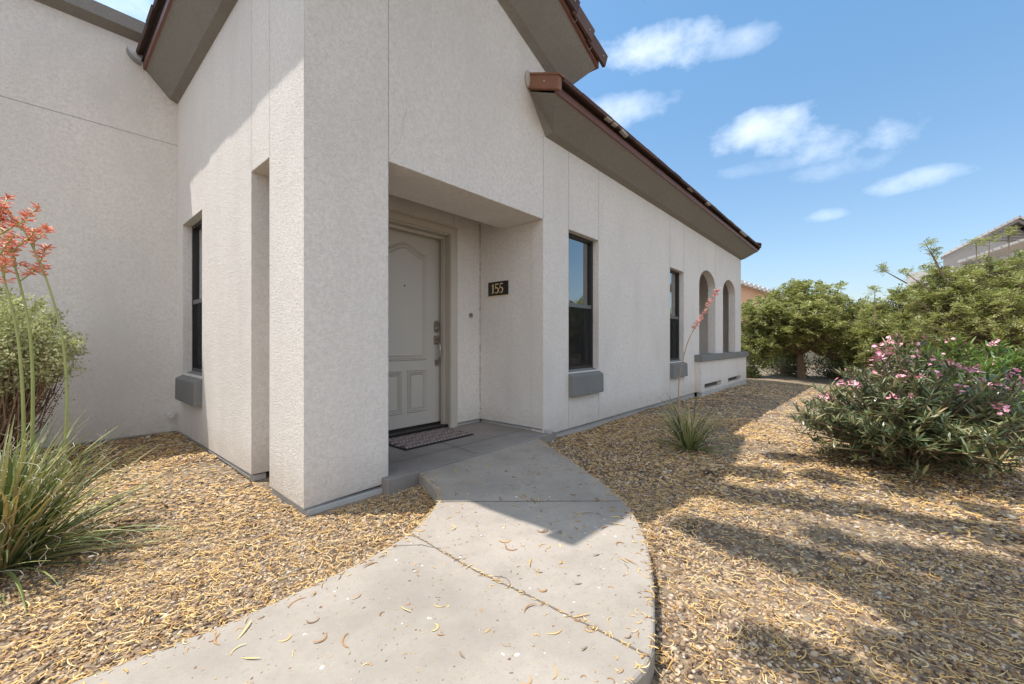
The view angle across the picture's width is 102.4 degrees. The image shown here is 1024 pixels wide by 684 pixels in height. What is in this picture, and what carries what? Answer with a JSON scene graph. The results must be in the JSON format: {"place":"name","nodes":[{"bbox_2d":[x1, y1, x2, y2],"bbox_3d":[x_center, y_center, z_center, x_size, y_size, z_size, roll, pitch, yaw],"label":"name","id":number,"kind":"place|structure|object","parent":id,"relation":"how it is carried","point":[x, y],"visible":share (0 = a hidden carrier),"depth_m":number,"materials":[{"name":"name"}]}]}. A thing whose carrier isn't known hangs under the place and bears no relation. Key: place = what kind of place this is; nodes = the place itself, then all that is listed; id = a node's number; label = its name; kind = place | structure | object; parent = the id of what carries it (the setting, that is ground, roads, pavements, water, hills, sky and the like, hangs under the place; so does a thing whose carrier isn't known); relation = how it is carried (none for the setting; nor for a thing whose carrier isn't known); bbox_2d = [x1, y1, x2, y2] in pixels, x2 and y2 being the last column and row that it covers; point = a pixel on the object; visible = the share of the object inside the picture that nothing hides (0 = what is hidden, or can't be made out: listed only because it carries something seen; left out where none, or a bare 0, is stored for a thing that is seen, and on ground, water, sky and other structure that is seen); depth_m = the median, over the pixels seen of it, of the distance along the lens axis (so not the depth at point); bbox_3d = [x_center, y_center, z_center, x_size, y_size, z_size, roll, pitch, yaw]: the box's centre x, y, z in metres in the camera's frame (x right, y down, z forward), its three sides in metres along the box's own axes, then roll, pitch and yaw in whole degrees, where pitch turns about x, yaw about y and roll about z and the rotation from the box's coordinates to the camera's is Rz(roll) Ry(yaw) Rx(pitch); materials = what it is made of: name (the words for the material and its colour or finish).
{"place":"outdoors","nodes":[
{"label":"outdoors","id":0,"kind":"place"},
{"bbox_2d":[0,365,1023,683],"bbox_3d":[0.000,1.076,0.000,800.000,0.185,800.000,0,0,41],"label":"ground","id":1,"kind":"structure","parent":0,"point":[812,379],"depth_m":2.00,"materials":[{"name":"beige gravel"}]},
{"bbox_2d":[0,284,92,457],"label":"sage bush","id":2,"kind":"object","parent":1,"relation":"on","point":[49,351],"visible":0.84,"depth_m":3.03,"materials":[{"name":"green plant"}]},
{"bbox_2d":[0,193,195,613],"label":"red yucca","id":3,"kind":"object","parent":1,"relation":"on","point":[25,536],"visible":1,"depth_m":1.97,"materials":[{"name":"green plant"}]},
{"bbox_2d":[71,438,654,683],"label":"walkway","id":4,"kind":"structure","parent":1,"relation":"on","point":[433,658],"depth_m":1.42,"materials":[{"name":"concrete"}]},
{"bbox_2d":[238,619,251,638],"bbox_3d":[-0.846,0.910,1.307,0.008,0.009,0.079,0,0,-5],"label":"fallen pod","id":5,"kind":"object","parent":4,"relation":"on","point":[244,630],"visible":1,"depth_m":1.30,"materials":[{"name":"yellow plant"}]},
{"bbox_2d":[412,534,651,656],"bbox_3d":[-0.046,0.914,1.576,1.181,0.001,0.031,0,0,41],"label":"walkway joint","id":6,"kind":"object","parent":4,"relation":"on","point":[630,646],"visible":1,"depth_m":1.45,"materials":[{"name":"grey concrete"}]},
{"bbox_2d":[439,500,624,501],"bbox_3d":[0.116,0.914,2.367,1.070,0.001,0.009,0,0,-1],"label":"walkway joint","id":7,"kind":"object","parent":4,"relation":"on","point":[478,501],"visible":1,"depth_m":2.36,"materials":[{"name":"grey concrete"}]},
{"bbox_2d":[0,0,761,515],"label":"house","id":8,"kind":"structure","parent":1,"relation":"on","point":[288,240],"depth_m":3.91,"materials":[{"name":"paint"}]},
{"bbox_2d":[167,413,174,417],"bbox_3d":[-3.703,0.791,4.468,0.085,0.056,0.056,0,0,41],"label":"pipe stub","id":9,"kind":"object","parent":8,"relation":"attached to","point":[170,415],"visible":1,"depth_m":4.44,"materials":[{"name":"plastic"}]},
{"bbox_2d":[192,219,201,371],"bbox_3d":[-3.137,-0.467,4.201,0.790,1.555,0.050,0,0,41],"label":"window","id":10,"kind":"structure","parent":8,"relation":"in","point":[197,228],"depth_m":4.40,"materials":[{"name":"black glass"}]},
{"bbox_2d":[388,228,440,432],"bbox_3d":[-1.066,-0.124,4.116,0.121,2.000,0.917,0,0,41],"label":"door","id":11,"kind":"structure","parent":8,"relation":"in","point":[414,346],"depth_m":4.21,"materials":[{"name":"paint"}]},
{"bbox_2d":[488,280,508,296],"bbox_3d":[-0.153,-0.582,4.500,0.302,0.157,0.014,0,0,41],"label":"house number sign","id":12,"kind":"object","parent":8,"relation":"attached to","point":[499,288],"visible":1,"depth_m":4.49,"materials":[{"name":"black metal"}]},
{"bbox_2d":[569,233,592,369],"bbox_3d":[0.748,-0.454,4.765,0.050,1.530,0.653,0,0,41],"label":"window","id":13,"kind":"structure","parent":8,"relation":"in","point":[580,249],"depth_m":4.84,"materials":[{"name":"black glass"}]},
{"bbox_2d":[670,270,678,359],"bbox_3d":[2.705,-0.454,7.009,0.050,1.530,0.658,0,0,41],"label":"window","id":14,"kind":"structure","parent":8,"relation":"in","point":[674,276],"depth_m":7.14,"materials":[{"name":"black glass"}]},
{"bbox_2d":[379,419,555,494],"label":"porch slab","id":15,"kind":"structure","parent":1,"relation":"on","point":[403,474],"depth_m":3.44,"materials":[{"name":"concrete"}]},
{"bbox_2d":[388,427,473,450],"bbox_3d":[-0.800,0.898,3.868,0.460,0.011,0.780,0,0,41],"label":"door mat","id":16,"kind":"object","parent":15,"relation":"on","point":[419,439],"depth_m":3.82,"materials":[{"name":"grey fabric"}]},
{"bbox_2d":[388,429,524,463],"bbox_3d":[-0.626,0.904,3.398,0.014,0.001,2.300,0,0,41],"label":"porch joint","id":17,"kind":"object","parent":15,"relation":"on","point":[444,449],"visible":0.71,"depth_m":3.40,"materials":[{"name":"grey concrete"}]},
{"bbox_2d":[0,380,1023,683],"bbox_3d":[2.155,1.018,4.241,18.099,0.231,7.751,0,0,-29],"label":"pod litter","id":18,"kind":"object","parent":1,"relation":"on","point":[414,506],"visible":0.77,"depth_m":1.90,"materials":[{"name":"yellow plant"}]},
{"bbox_2d":[596,288,754,459],"bbox_3d":[1.520,0.267,3.888,1.506,1.594,0.974,0,0,7],"label":"red yucca","id":19,"kind":"object","parent":1,"relation":"on","point":[686,436],"visible":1,"depth_m":3.82,"materials":[{"name":"green plant"}]},
{"bbox_2d":[697,468,719,476],"bbox_3d":[1.492,0.985,3.085,0.180,0.029,0.186,0,0,41],"label":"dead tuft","id":20,"kind":"object","parent":1,"relation":"on","point":[707,473],"visible":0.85,"depth_m":3.10,"materials":[{"name":"brown plant"}]},
{"bbox_2d":[746,362,763,378],"bbox_3d":[6.843,0.827,11.826,0.691,0.498,0.671,0,0,15],"label":"shrub","id":21,"kind":"object","parent":1,"relation":"on","point":[752,372],"visible":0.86,"depth_m":11.70,"materials":[{"name":"green plant"}]},
{"bbox_2d":[741,280,806,334],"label":"neighbour house","id":22,"kind":"structure","parent":1,"relation":"on","point":[751,291],"depth_m":24.00,"materials":[{"name":"paint"}]},
{"bbox_2d":[741,332,813,367],"bbox_3d":[10.752,0.145,17.090,3.238,2.108,2.455,0,0,-9],"label":"background shrub","id":23,"kind":"object","parent":1,"relation":"on","point":[747,357],"visible":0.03,"depth_m":16.79,"materials":[{"name":"green plant"}]},
{"bbox_2d":[762,353,813,376],"bbox_3d":[8.594,0.568,12.981,1.497,1.106,1.728,0,0,41],"label":"shrub","id":24,"kind":"object","parent":1,"relation":"on","point":[787,369],"visible":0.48,"depth_m":12.89,"materials":[{"name":"green plant"}]},
{"bbox_2d":[741,278,877,378],"bbox_3d":[8.813,-0.365,12.036,4.935,3.101,2.783,0,0,-7],"label":"tree","id":25,"kind":"object","parent":1,"relation":"on","point":[798,324],"visible":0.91,"depth_m":11.76,"materials":[{"name":"green plant"}]},
{"bbox_2d":[807,355,858,379],"bbox_3d":[10.006,0.683,12.833,1.396,1.019,1.496,0,0,41],"label":"shrub","id":26,"kind":"object","parent":1,"relation":"on","point":[829,373],"visible":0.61,"depth_m":12.76,"materials":[{"name":"green plant"}]},
{"bbox_2d":[744,335,999,366],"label":"block wall","id":27,"kind":"structure","parent":1,"relation":"on","point":[811,353],"depth_m":19.00,"materials":[{"name":"beige concrete"}]},
{"bbox_2d":[850,283,951,385],"bbox_3d":[9.815,-0.141,10.341,2.152,2.744,2.389,0,0,41],"label":"tree","id":28,"kind":"object","parent":1,"relation":"on","point":[885,323],"visible":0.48,"depth_m":10.36,"materials":[{"name":"green plant"}]},
{"bbox_2d":[786,330,1023,480],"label":"oleander","id":29,"kind":"object","parent":1,"relation":"on","point":[899,421],"visible":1,"depth_m":2.97,"materials":[{"name":"green plant"}]},
{"bbox_2d":[866,225,1023,377],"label":"tree","id":30,"kind":"object","parent":1,"relation":"on","point":[981,301],"visible":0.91,"depth_m":7.94,"materials":[{"name":"green plant"}]},
{"bbox_2d":[893,332,1023,444],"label":"oleander","id":31,"kind":"object","parent":1,"relation":"on","point":[1015,358],"visible":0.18,"depth_m":4.08,"materials":[{"name":"green plant"}]},
{"bbox_2d":[907,215,1023,288],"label":"neighbour house","id":32,"kind":"structure","parent":1,"relation":"on","point":[957,256],"depth_m":23.58,"materials":[{"name":"paint"}]},
{"bbox_2d":[95,0,1023,309],"label":"sky","id":33,"kind":"structure","parent":0,"point":[841,137],"materials":[{"name":"blue"}]}
]}

